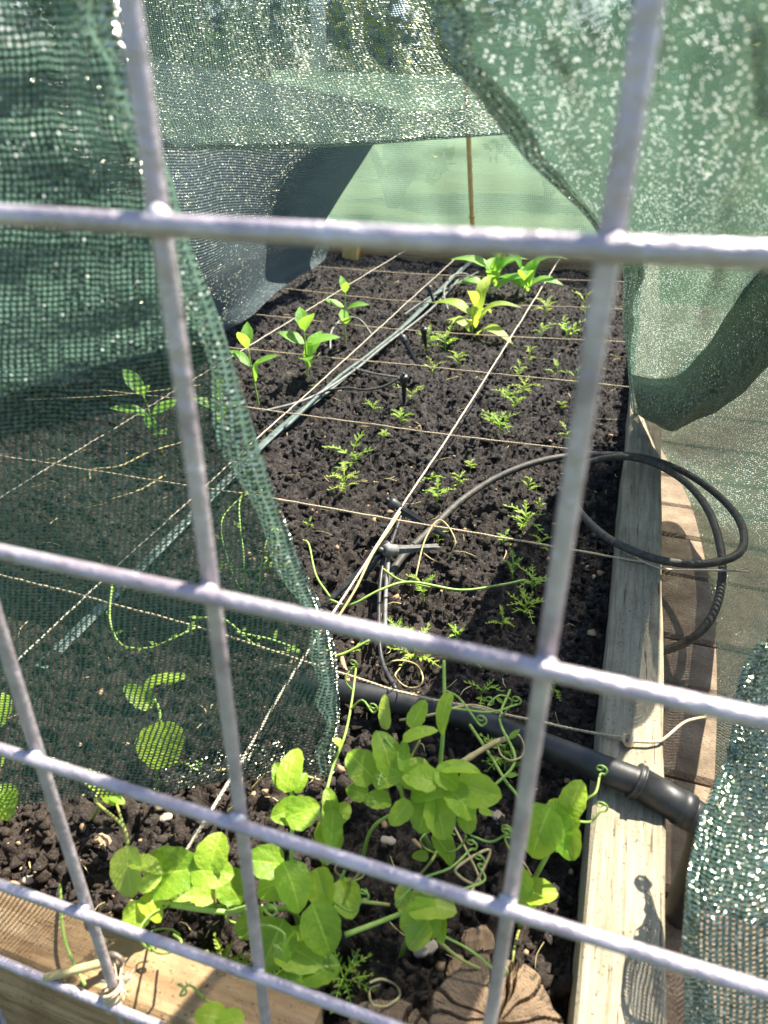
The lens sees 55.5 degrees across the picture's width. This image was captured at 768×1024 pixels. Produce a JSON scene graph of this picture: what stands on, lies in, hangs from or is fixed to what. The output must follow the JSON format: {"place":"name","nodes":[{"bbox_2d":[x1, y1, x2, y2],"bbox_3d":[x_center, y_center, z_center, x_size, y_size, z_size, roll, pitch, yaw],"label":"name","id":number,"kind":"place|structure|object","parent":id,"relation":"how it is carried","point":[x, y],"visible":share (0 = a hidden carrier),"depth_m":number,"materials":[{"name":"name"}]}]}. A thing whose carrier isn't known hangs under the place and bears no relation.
{"place":"outdoors","nodes":[
{"label":"outdoors","id":0,"kind":"place"},
{"bbox_2d":[0,0,758,97],"label":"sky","id":1,"kind":"structure","parent":0,"point":[18,4],"materials":[{"name":"white"}]},
{"bbox_2d":[0,94,767,335],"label":"ground","id":2,"kind":"structure","parent":0,"point":[514,205],"depth_m":4.52,"materials":[{"name":"plant"}]},
{"bbox_2d":[12,0,333,158],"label":"shrub","id":3,"kind":"object","parent":2,"relation":"on","point":[45,11],"visible":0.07,"depth_m":4.61,"materials":[{"name":"green plant"}]},
{"bbox_2d":[160,0,444,117],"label":"shrub","id":4,"kind":"object","parent":2,"relation":"on","point":[263,39],"visible":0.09,"depth_m":5.52,"materials":[{"name":"green plant"}]},
{"bbox_2d":[310,0,334,220],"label":"metal post","id":5,"kind":"object","parent":2,"relation":"on","point":[318,41],"visible":0.1,"depth_m":3.06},
{"bbox_2d":[0,246,666,1023],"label":"raised bed","id":6,"kind":"object","parent":2,"relation":"on","point":[622,882],"visible":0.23,"depth_m":0.43,"materials":[{"name":"brown wood"}]},
{"bbox_2d":[58,884,86,985],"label":"trailing stem","id":7,"kind":"object","parent":6,"relation":"on","point":[81,977],"visible":0.86,"depth_m":0.39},
{"bbox_2d":[43,951,125,982],"bbox_3d":[-0.158,0.245,0.388,0.042,0.024,0.008,-6,31,-12],"label":"screw eye","id":8,"kind":"object","parent":6,"relation":"on","point":[75,969],"visible":0.79,"depth_m":0.38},
{"bbox_2d":[0,0,339,805],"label":"shade net","id":9,"kind":"object","parent":6,"relation":"attached to","point":[106,44],"visible":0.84,"depth_m":0.32,"materials":[{"name":"fabric"}]},
{"bbox_2d":[0,49,398,386],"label":"shade net","id":10,"kind":"object","parent":6,"relation":"attached to","point":[306,197],"visible":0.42,"depth_m":1.38,"materials":[{"name":"fabric"}]},
{"bbox_2d":[53,0,509,149],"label":"shade net","id":11,"kind":"object","parent":10,"relation":"attached to","point":[252,124],"visible":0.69,"depth_m":0.73,"materials":[{"name":"fabric"}]},
{"bbox_2d":[0,252,402,498],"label":"string","id":12,"kind":"object","parent":6,"relation":"attached to","point":[227,359],"visible":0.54,"depth_m":1.40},
{"bbox_2d":[177,981,244,1023],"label":"pea plant","id":13,"kind":"object","parent":6,"relation":"on","point":[212,1012],"visible":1,"depth_m":0.36,"materials":[{"name":"green plant"}]},
{"bbox_2d":[18,260,453,660],"bbox_3d":[-0.051,-0.306,1.355,0.011,0.009,1.809,9,31,14],"label":"string","id":14,"kind":"object","parent":6,"relation":"attached to","point":[262,434],"visible":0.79,"depth_m":1.09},
{"bbox_2d":[0,574,622,737],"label":"string","id":15,"kind":"object","parent":6,"relation":"attached to","point":[484,709],"visible":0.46,"depth_m":0.57,"materials":[{"name":"fabric"}]},
{"bbox_2d":[0,253,638,1023],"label":"soil","id":16,"kind":"structure","parent":6,"relation":"in","point":[406,833],"depth_m":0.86,"materials":[{"name":"soil"}]},
{"bbox_2d":[0,693,17,820],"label":"pea plant","id":17,"kind":"object","parent":16,"relation":"on","point":[8,800],"visible":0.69,"depth_m":0.46,"materials":[{"name":"green plant"}]},
{"bbox_2d":[89,833,111,848],"bbox_3d":[-0.198,0.229,0.508,0.018,0.006,0.011,10,31,15],"label":"wood chip","id":18,"kind":"object","parent":16,"relation":"on","point":[106,840],"visible":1,"depth_m":0.51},
{"bbox_2d":[84,768,124,820],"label":"pea plant","id":19,"kind":"object","parent":16,"relation":"on","point":[112,800],"visible":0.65,"depth_m":0.47,"materials":[{"name":"green plant"}]},
{"bbox_2d":[110,369,174,456],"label":"broad leaved seedling","id":20,"kind":"object","parent":16,"relation":"on","point":[142,410],"visible":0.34,"depth_m":1.01,"materials":[{"name":"green plant"}]},
{"bbox_2d":[106,584,194,649],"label":"trailing stem","id":21,"kind":"object","parent":16,"relation":"on","point":[150,641],"visible":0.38,"depth_m":0.62,"materials":[{"name":"green plant"}]},
{"bbox_2d":[123,673,201,791],"bbox_3d":[-0.149,0.176,0.507,0.043,0.110,0.075,-9,31,-17],"label":"pea plant","id":22,"kind":"object","parent":16,"relation":"on","point":[154,729],"visible":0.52,"depth_m":0.49,"materials":[{"name":"green plant"}]},
{"bbox_2d":[148,928,181,954],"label":"trailing stem","id":23,"kind":"object","parent":16,"relation":"on","point":[166,953],"visible":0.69,"depth_m":0.39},
{"bbox_2d":[205,933,243,961],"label":"feathery seedling","id":24,"kind":"object","parent":16,"relation":"on","point":[226,950],"visible":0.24,"depth_m":0.43,"materials":[{"name":"green plant"}]},
{"bbox_2d":[93,748,369,987],"bbox_3d":[-0.101,0.213,0.437,0.198,0.109,0.114,10,31,15],"label":"pea plant","id":25,"kind":"object","parent":16,"relation":"on","point":[204,876],"visible":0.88,"depth_m":0.41,"materials":[{"name":"green plant"}]},
{"bbox_2d":[215,489,262,589],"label":"trailing stem","id":26,"kind":"object","parent":16,"relation":"on","point":[242,539],"visible":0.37,"depth_m":0.75,"materials":[{"name":"green plant"}]},
{"bbox_2d":[189,616,299,653],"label":"trailing stem","id":27,"kind":"object","parent":16,"relation":"on","point":[260,637],"visible":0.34,"depth_m":0.64,"materials":[{"name":"green plant"}]},
{"bbox_2d":[35,262,471,667],"bbox_3d":[-0.040,-0.320,1.440,0.094,0.022,1.904,10,31,15],"label":"drip tape","id":28,"kind":"object","parent":16,"relation":"on","point":[314,398],"visible":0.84,"depth_m":1.19,"materials":[{"name":"plastic"}]},
{"bbox_2d":[318,377,399,391],"bbox_3d":[-0.043,-0.210,1.221,0.140,0.034,0.018,3,30,3],"label":"feeder tube","id":29,"kind":"object","parent":28,"relation":"attached to","point":[369,389],"visible":0.96,"depth_m":1.22,"materials":[{"name":"plastic"}]},
{"bbox_2d":[230,322,277,404],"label":"broad leaved seedling","id":30,"kind":"object","parent":16,"relation":"on","point":[245,336],"visible":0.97,"depth_m":1.22,"materials":[{"name":"green plant"}]},
{"bbox_2d":[0,411,612,971],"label":"fine wood litter","id":31,"kind":"object","parent":16,"relation":"on","point":[440,965],"visible":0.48,"depth_m":0.57,"materials":[{"name":"wood"}]},
{"bbox_2d":[278,307,339,375],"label":"broad leaved seedling","id":32,"kind":"object","parent":16,"relation":"on","point":[303,319],"visible":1,"depth_m":1.30,"materials":[{"name":"green plant"}]},
{"bbox_2d":[8,261,620,994],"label":"straw fibres","id":33,"kind":"object","parent":16,"relation":"on","point":[388,603],"visible":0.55,"depth_m":0.80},
{"bbox_2d":[302,539,330,597],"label":"trailing stem","id":34,"kind":"object","parent":16,"relation":"on","point":[318,580],"visible":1,"depth_m":0.77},
{"bbox_2d":[326,461,358,492],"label":"feathery seedling","id":35,"kind":"object","parent":16,"relation":"on","point":[343,478],"visible":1,"depth_m":0.94,"materials":[{"name":"green plant"}]},
{"bbox_2d":[324,276,367,342],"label":"broad leaved seedling","id":36,"kind":"object","parent":16,"relation":"on","point":[343,313],"visible":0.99,"depth_m":1.50,"materials":[{"name":"green plant"}]},
{"bbox_2d":[326,640,370,656],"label":"trailing stem","id":37,"kind":"object","parent":16,"relation":"on","point":[352,649],"visible":0.66,"depth_m":0.66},
{"bbox_2d":[322,431,375,473],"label":"feathery seedling","id":38,"kind":"object","parent":16,"relation":"on","point":[353,445],"visible":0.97,"depth_m":1.03,"materials":[{"name":"green plant"}]},
{"bbox_2d":[320,659,378,846],"bbox_3d":[-0.024,0.183,0.507,0.040,0.107,0.147,-1,30,-3],"label":"pea plant","id":39,"kind":"object","parent":16,"relation":"on","point":[335,816],"visible":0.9,"depth_m":0.46,"materials":[{"name":"green plant"}]},
{"bbox_2d":[329,316,371,350],"bbox_3d":[-0.086,-0.371,1.506,0.122,0.039,0.066,-25,38,-37],"label":"feeder tube","id":40,"kind":"object","parent":16,"relation":"on","point":[360,320],"visible":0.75,"depth_m":1.52,"materials":[{"name":"plastic"}]},
{"bbox_2d":[330,948,376,1013],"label":"feathery seedling","id":41,"kind":"object","parent":16,"relation":"on","point":[344,980],"visible":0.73,"depth_m":0.43,"materials":[{"name":"green plant"}]},
{"bbox_2d":[324,540,393,606],"bbox_3d":[-0.025,0.062,0.755,0.097,0.042,0.014,-25,38,-37],"label":"dripper stake","id":42,"kind":"object","parent":16,"relation":"on","point":[346,584],"visible":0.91,"depth_m":0.75,"materials":[{"name":"black plastic"}]},
{"bbox_2d":[338,511,400,614],"bbox_3d":[-0.012,0.051,0.745,0.012,0.032,0.198,11,31,17],"label":"trailing stem","id":43,"kind":"object","parent":16,"relation":"on","point":[364,570],"visible":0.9,"depth_m":0.71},
{"bbox_2d":[351,367,399,377],"bbox_3d":[-0.014,-0.242,1.267,0.004,0.024,0.139,-21,37,-34],"label":"feeder tube","id":44,"kind":"object","parent":16,"relation":"on","point":[377,374],"visible":0.96,"depth_m":1.26,"materials":[{"name":"plastic"}]},
{"bbox_2d":[368,978,400,1007],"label":"trailing stem","id":45,"kind":"object","parent":16,"relation":"on","point":[378,985],"visible":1,"depth_m":0.39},
{"bbox_2d":[383,557,390,624],"bbox_3d":[0.003,0.079,0.727,0.005,0.020,0.103,2,30,2],"label":"feeder tube","id":46,"kind":"object","parent":16,"relation":"on","point":[385,601],"visible":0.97,"depth_m":0.72,"materials":[{"name":"plastic"}]},
{"bbox_2d":[377,556,397,688],"bbox_3d":[0.000,0.100,0.696,0.015,0.026,0.179,-1,30,-3],"label":"feeder tube","id":47,"kind":"object","parent":16,"relation":"on","point":[386,671],"visible":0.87,"depth_m":0.70,"materials":[{"name":"black plastic"}]},
{"bbox_2d":[380,836,395,845],"bbox_3d":[0.003,0.227,0.503,0.011,0.004,0.007,10,31,15],"label":"pebble","id":48,"kind":"object","parent":16,"relation":"on","point":[390,840],"visible":1,"depth_m":0.50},
{"bbox_2d":[348,999,427,1023],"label":"log round","id":49,"kind":"object","parent":16,"relation":"on","point":[401,1010],"visible":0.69,"depth_m":0.39,"materials":[{"name":"brown wood"}]},
{"bbox_2d":[400,372,407,404],"bbox_3d":[0.034,-0.203,1.207,0.014,0.064,0.023,10,31,15],"label":"dripper stake","id":50,"kind":"object","parent":16,"relation":"on","point":[403,378],"visible":1,"depth_m":1.20,"materials":[{"name":"black plastic"}]},
{"bbox_2d":[385,660,423,688],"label":"trailing stem","id":51,"kind":"object","parent":16,"relation":"on","point":[399,669],"visible":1,"depth_m":0.58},
{"bbox_2d":[378,543,439,556],"bbox_3d":[0.027,0.036,0.771,0.070,0.017,0.014,-11,32,-20],"label":"dripper stake","id":52,"kind":"object","parent":16,"relation":"on","point":[388,550],"visible":1,"depth_m":0.77,"materials":[{"name":"plastic"}]},
{"bbox_2d":[399,333,421,371],"bbox_3d":[0.053,-0.305,1.392,0.014,0.059,0.070,-23,37,-35],"label":"dripper stake","id":53,"kind":"object","parent":16,"relation":"on","point":[403,339],"visible":1,"depth_m":1.39,"materials":[{"name":"black plastic"}]},
{"bbox_2d":[387,622,441,667],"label":"feathery seedling","id":54,"kind":"object","parent":16,"relation":"on","point":[424,656],"visible":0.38,"depth_m":0.67,"materials":[{"name":"green plant"}]},
{"bbox_2d":[385,497,451,539],"bbox_3d":[0.039,0.009,0.836,0.081,0.044,0.014,10,31,15],"label":"dripper stake","id":55,"kind":"object","parent":16,"relation":"on","point":[394,504],"visible":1,"depth_m":0.84,"materials":[{"name":"black plastic"}]},
{"bbox_2d":[405,573,435,601],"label":"feathery seedling","id":56,"kind":"object","parent":16,"relation":"on","point":[421,589],"visible":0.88,"depth_m":0.75,"materials":[{"name":"green plant"}]},
{"bbox_2d":[420,325,426,349],"bbox_3d":[0.080,-0.349,1.462,0.014,0.054,0.022,10,31,15],"label":"dripper stake","id":57,"kind":"object","parent":16,"relation":"on","point":[423,330],"visible":1,"depth_m":1.45,"materials":[{"name":"black plastic"}]},
{"bbox_2d":[413,939,437,957],"bbox_3d":[0.025,0.265,0.441,0.016,0.005,0.009,-7,31,-13],"label":"pebble","id":58,"kind":"object","parent":16,"relation":"on","point":[430,947],"visible":0.81,"depth_m":0.44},
{"bbox_2d":[344,839,507,976],"bbox_3d":[0.025,0.232,0.416,0.091,0.091,0.051,5,30,6],"label":"pea plant","id":59,"kind":"object","parent":16,"relation":"on","point":[423,918],"visible":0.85,"depth_m":0.40,"materials":[{"name":"green plant"}]},
{"bbox_2d":[329,579,525,606],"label":"trailing stem","id":60,"kind":"object","parent":16,"relation":"on","point":[415,582],"visible":0.96,"depth_m":0.72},
{"bbox_2d":[345,660,521,884],"bbox_3d":[0.041,0.166,0.486,0.104,0.152,0.151,10,31,15],"label":"pea plant","id":61,"kind":"object","parent":16,"relation":"on","point":[443,794],"visible":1,"depth_m":0.43,"materials":[{"name":"green plant"}]},
{"bbox_2d":[414,519,455,579],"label":"trailing stem","id":62,"kind":"object","parent":16,"relation":"on","point":[444,522],"visible":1,"depth_m":0.77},
{"bbox_2d":[423,476,455,502],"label":"feathery seedling","id":63,"kind":"object","parent":16,"relation":"on","point":[442,490],"visible":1,"depth_m":0.92,"materials":[{"name":"green plant"}]},
{"bbox_2d":[403,271,478,315],"bbox_3d":[0.157,-0.565,1.865,0.009,0.016,0.487,15,32,23],"label":"feeder tube","id":64,"kind":"object","parent":16,"relation":"on","point":[411,309],"visible":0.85,"depth_m":1.81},
{"bbox_2d":[419,830,466,853],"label":"trailing stem","id":65,"kind":"object","parent":16,"relation":"on","point":[451,851],"visible":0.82,"depth_m":0.45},
{"bbox_2d":[432,323,461,352],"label":"feathery seedling","id":66,"kind":"object","parent":16,"relation":"on","point":[446,336],"visible":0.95,"depth_m":1.51,"materials":[{"name":"green plant"}]},
{"bbox_2d":[446,954,463,975],"bbox_3d":[0.042,0.272,0.436,0.009,0.006,0.015,10,31,15],"label":"wood chip","id":67,"kind":"object","parent":16,"relation":"on","point":[454,965],"visible":0.52,"depth_m":0.43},
{"bbox_2d":[454,827,490,890],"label":"trailing stem","id":68,"kind":"object","parent":16,"relation":"on","point":[460,864],"visible":0.84,"depth_m":0.43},
{"bbox_2d":[433,275,520,343],"bbox_3d":[0.206,-0.434,1.576,0.157,0.124,0.172,-8,31,-16],"label":"broad leaved seedling","id":69,"kind":"object","parent":16,"relation":"on","point":[477,312],"visible":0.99,"depth_m":1.58,"materials":[{"name":"green plant"}]},
{"bbox_2d":[461,925,494,954],"bbox_3d":[0.058,0.268,0.455,0.021,0.012,0.020,-4,30,-8],"label":"wood chip","id":70,"kind":"object","parent":16,"relation":"on","point":[478,938],"visible":0.82,"depth_m":0.45,"materials":[{"name":"wood"}]},
{"bbox_2d":[460,735,508,761],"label":"trailing stem","id":71,"kind":"object","parent":16,"relation":"on","point":[480,750],"visible":0.82,"depth_m":0.53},
{"bbox_2d":[464,679,504,704],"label":"feathery seedling","id":72,"kind":"object","parent":16,"relation":"on","point":[484,689],"visible":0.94,"depth_m":0.62,"materials":[{"name":"green plant"}]},
{"bbox_2d":[451,255,533,292],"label":"broad leaved seedling","id":73,"kind":"object","parent":16,"relation":"on","point":[494,265],"visible":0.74,"depth_m":1.86,"materials":[{"name":"green plant"}]},
{"bbox_2d":[429,953,562,1023],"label":"log round","id":74,"kind":"object","parent":16,"relation":"on","point":[460,996],"visible":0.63,"depth_m":0.39,"materials":[{"name":"brown wood"}]},
{"bbox_2d":[479,733,520,771],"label":"feathery seedling","id":75,"kind":"object","parent":16,"relation":"on","point":[505,752],"visible":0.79,"depth_m":0.55,"materials":[{"name":"green plant"}]},
{"bbox_2d":[485,604,514,627],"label":"feathery seedling","id":76,"kind":"object","parent":16,"relation":"on","point":[503,618],"visible":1,"depth_m":0.71,"materials":[{"name":"green plant"}]},
{"bbox_2d":[482,409,519,434],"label":"feathery seedling","id":77,"kind":"object","parent":16,"relation":"on","point":[500,423],"visible":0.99,"depth_m":1.11,"materials":[{"name":"green plant"}]},
{"bbox_2d":[495,689,519,784],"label":"trailing stem","id":78,"kind":"object","parent":16,"relation":"on","point":[512,735],"visible":0.87,"depth_m":0.53,"materials":[{"name":"green plant"}]},
{"bbox_2d":[502,550,522,578],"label":"feathery seedling","id":79,"kind":"object","parent":16,"relation":"on","point":[516,562],"visible":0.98,"depth_m":0.78,"materials":[{"name":"green plant"}]},
{"bbox_2d":[507,585,543,623],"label":"feathery seedling","id":80,"kind":"object","parent":16,"relation":"on","point":[523,595],"visible":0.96,"depth_m":0.73,"materials":[{"name":"green plant"}]},
{"bbox_2d":[503,499,547,535],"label":"feathery seedling","id":81,"kind":"object","parent":16,"relation":"on","point":[524,514],"visible":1,"depth_m":0.86,"materials":[{"name":"green plant"}]},
{"bbox_2d":[499,257,562,296],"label":"broad leaved seedling","id":82,"kind":"object","parent":16,"relation":"on","point":[526,273],"visible":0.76,"depth_m":1.84,"materials":[{"name":"green plant"}]},
{"bbox_2d":[517,564,546,590],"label":"feathery seedling","id":83,"kind":"object","parent":16,"relation":"on","point":[532,579],"visible":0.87,"depth_m":0.75,"materials":[{"name":"green plant"}]},
{"bbox_2d":[469,724,607,960],"bbox_3d":[0.099,0.190,0.479,0.065,0.117,0.187,1,30,0],"label":"pea plant","id":84,"kind":"object","parent":16,"relation":"on","point":[554,825],"visible":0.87,"depth_m":0.41,"materials":[{"name":"green plant"}]},
{"bbox_2d":[549,316,584,340],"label":"feathery seedling","id":85,"kind":"object","parent":16,"relation":"on","point":[568,328],"visible":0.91,"depth_m":1.55,"materials":[{"name":"green plant"}]},
{"bbox_2d":[5,457,642,562],"bbox_3d":[-0.159,-0.020,0.853,0.884,0.011,0.017,9,31,14],"label":"string","id":86,"kind":"object","parent":6,"relation":"attached to","point":[484,534],"visible":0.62,"depth_m":0.81,"materials":[{"name":"fabric"}]},
{"bbox_2d":[103,390,607,451],"bbox_3d":[-0.059,-0.135,1.055,0.805,0.011,0.012,9,31,14],"label":"string","id":87,"kind":"object","parent":6,"relation":"attached to","point":[387,426],"visible":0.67,"depth_m":1.04,"materials":[{"name":"fabric"}]},
{"bbox_2d":[185,260,558,849],"bbox_3d":[0.203,-0.277,1.312,0.013,0.011,2.114,10,31,15],"label":"string","id":88,"kind":"object","parent":6,"relation":"attached to","point":[198,831],"visible":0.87,"depth_m":0.75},
{"bbox_2d":[0,0,767,1023],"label":"wire fence panel","id":89,"kind":"object","parent":6,"relation":"on","point":[610,246],"visible":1,"depth_m":0.18,"materials":[{"name":"metal"}]},
{"bbox_2d":[99,963,137,1014],"bbox_3d":[-0.137,0.246,0.378,0.019,0.018,0.018,-14,33,-24],"label":"string tie","id":90,"kind":"object","parent":89,"relation":"attached to","point":[116,995],"visible":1,"depth_m":0.37,"materials":[{"name":"fabric"}]},
{"bbox_2d":[199,345,628,387],"bbox_3d":[0.028,-0.260,1.276,0.842,0.009,0.017,8,31,13],"label":"string","id":91,"kind":"object","parent":6,"relation":"attached to","point":[426,366],"visible":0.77,"depth_m":1.27,"materials":[{"name":"fabric"}]},
{"bbox_2d":[253,314,648,343],"bbox_3d":[0.093,-0.369,1.470,0.852,0.008,0.039,7,30,11],"label":"string","id":92,"kind":"object","parent":6,"relation":"attached to","point":[438,331],"visible":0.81,"depth_m":1.46,"materials":[{"name":"fabric"}]},
{"bbox_2d":[282,288,640,311],"bbox_3d":[0.146,-0.486,1.679,0.875,0.010,0.048,7,30,10],"label":"string","id":93,"kind":"object","parent":6,"relation":"attached to","point":[432,302],"visible":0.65,"depth_m":1.67,"materials":[{"name":"fabric"}]},
{"bbox_2d":[270,70,689,235],"bbox_3d":[0.244,-1.051,2.231,1.275,0.521,0.073,10,31,15],"label":"shade net","id":94,"kind":"object","parent":6,"relation":"attached to","point":[440,195],"visible":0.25,"depth_m":2.25,"materials":[{"name":"fabric"}]},
{"bbox_2d":[316,266,647,282],"bbox_3d":[0.235,-0.624,1.918,0.950,0.008,0.036,6,30,8],"label":"string","id":95,"kind":"object","parent":6,"relation":"attached to","point":[444,275],"visible":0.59,"depth_m":1.92,"materials":[{"name":"fabric"}]},
{"bbox_2d":[260,669,722,929],"bbox_3d":[0.017,0.170,0.603,0.491,0.127,0.052,17,34,26],"label":"irrigation pipe","id":96,"kind":"object","parent":6,"relation":"attached to","point":[671,802],"visible":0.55,"depth_m":0.50,"materials":[{"name":"black plastic"}]},
{"bbox_2d":[399,704,500,720],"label":"trailing stem","id":97,"kind":"object","parent":96,"relation":"attached to","point":[458,706],"visible":0.64,"depth_m":0.52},
{"bbox_2d":[382,451,747,654],"bbox_3d":[0.214,0.024,0.832,0.354,0.094,0.323,10,31,15],"label":"hose coil","id":98,"kind":"object","parent":6,"relation":"on","point":[677,472],"visible":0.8,"depth_m":0.79,"materials":[{"name":"black rubber"}]},
{"bbox_2d":[426,0,767,431],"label":"shade net","id":99,"kind":"object","parent":6,"relation":"on","point":[717,374],"visible":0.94,"depth_m":0.27,"materials":[{"name":"fabric"}]},
{"bbox_2d":[619,716,710,747],"bbox_3d":[0.220,0.164,0.548,0.103,0.023,0.016,-13,33,-23],"label":"twine knot","id":100,"kind":"object","parent":6,"relation":"attached to","point":[627,740],"visible":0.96,"depth_m":0.53,"materials":[{"name":"fabric"}]},
{"bbox_2d":[634,556,748,572],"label":"string","id":101,"kind":"object","parent":6,"relation":"attached to","point":[715,570],"visible":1,"depth_m":0.73,"materials":[{"name":"fabric"}]},
{"bbox_2d":[325,0,497,209],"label":"shrub","id":102,"kind":"object","parent":2,"relation":"on","point":[396,70],"visible":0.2,"depth_m":3.67,"materials":[{"name":"plant"}]},
{"bbox_2d":[461,0,474,227],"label":"bamboo cane","id":103,"kind":"object","parent":2,"relation":"on","point":[470,181],"visible":0.36,"depth_m":2.20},
{"bbox_2d":[425,0,746,196],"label":"shrub","id":104,"kind":"object","parent":2,"relation":"on","point":[544,30],"visible":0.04,"depth_m":4.28,"materials":[{"name":"green plant"}]},
{"bbox_2d":[596,0,767,232],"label":"shrub","id":105,"kind":"object","parent":2,"relation":"on","point":[746,23],"visible":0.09,"depth_m":3.17,"materials":[{"name":"plant"}]},
{"bbox_2d":[660,303,767,1023],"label":"path","id":106,"kind":"structure","parent":0,"point":[689,751],"depth_m":0.77,"materials":[{"name":"concrete"}]},
{"bbox_2d":[660,367,767,901],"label":"shade net","id":107,"kind":"object","parent":106,"relation":"on","point":[736,609],"visible":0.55,"depth_m":0.79,"materials":[{"name":"fabric"}]},
{"bbox_2d":[682,638,767,1023],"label":"shade net","id":108,"kind":"object","parent":107,"relation":"hanging from","point":[722,781],"visible":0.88,"depth_m":0.36,"materials":[{"name":"fabric"}]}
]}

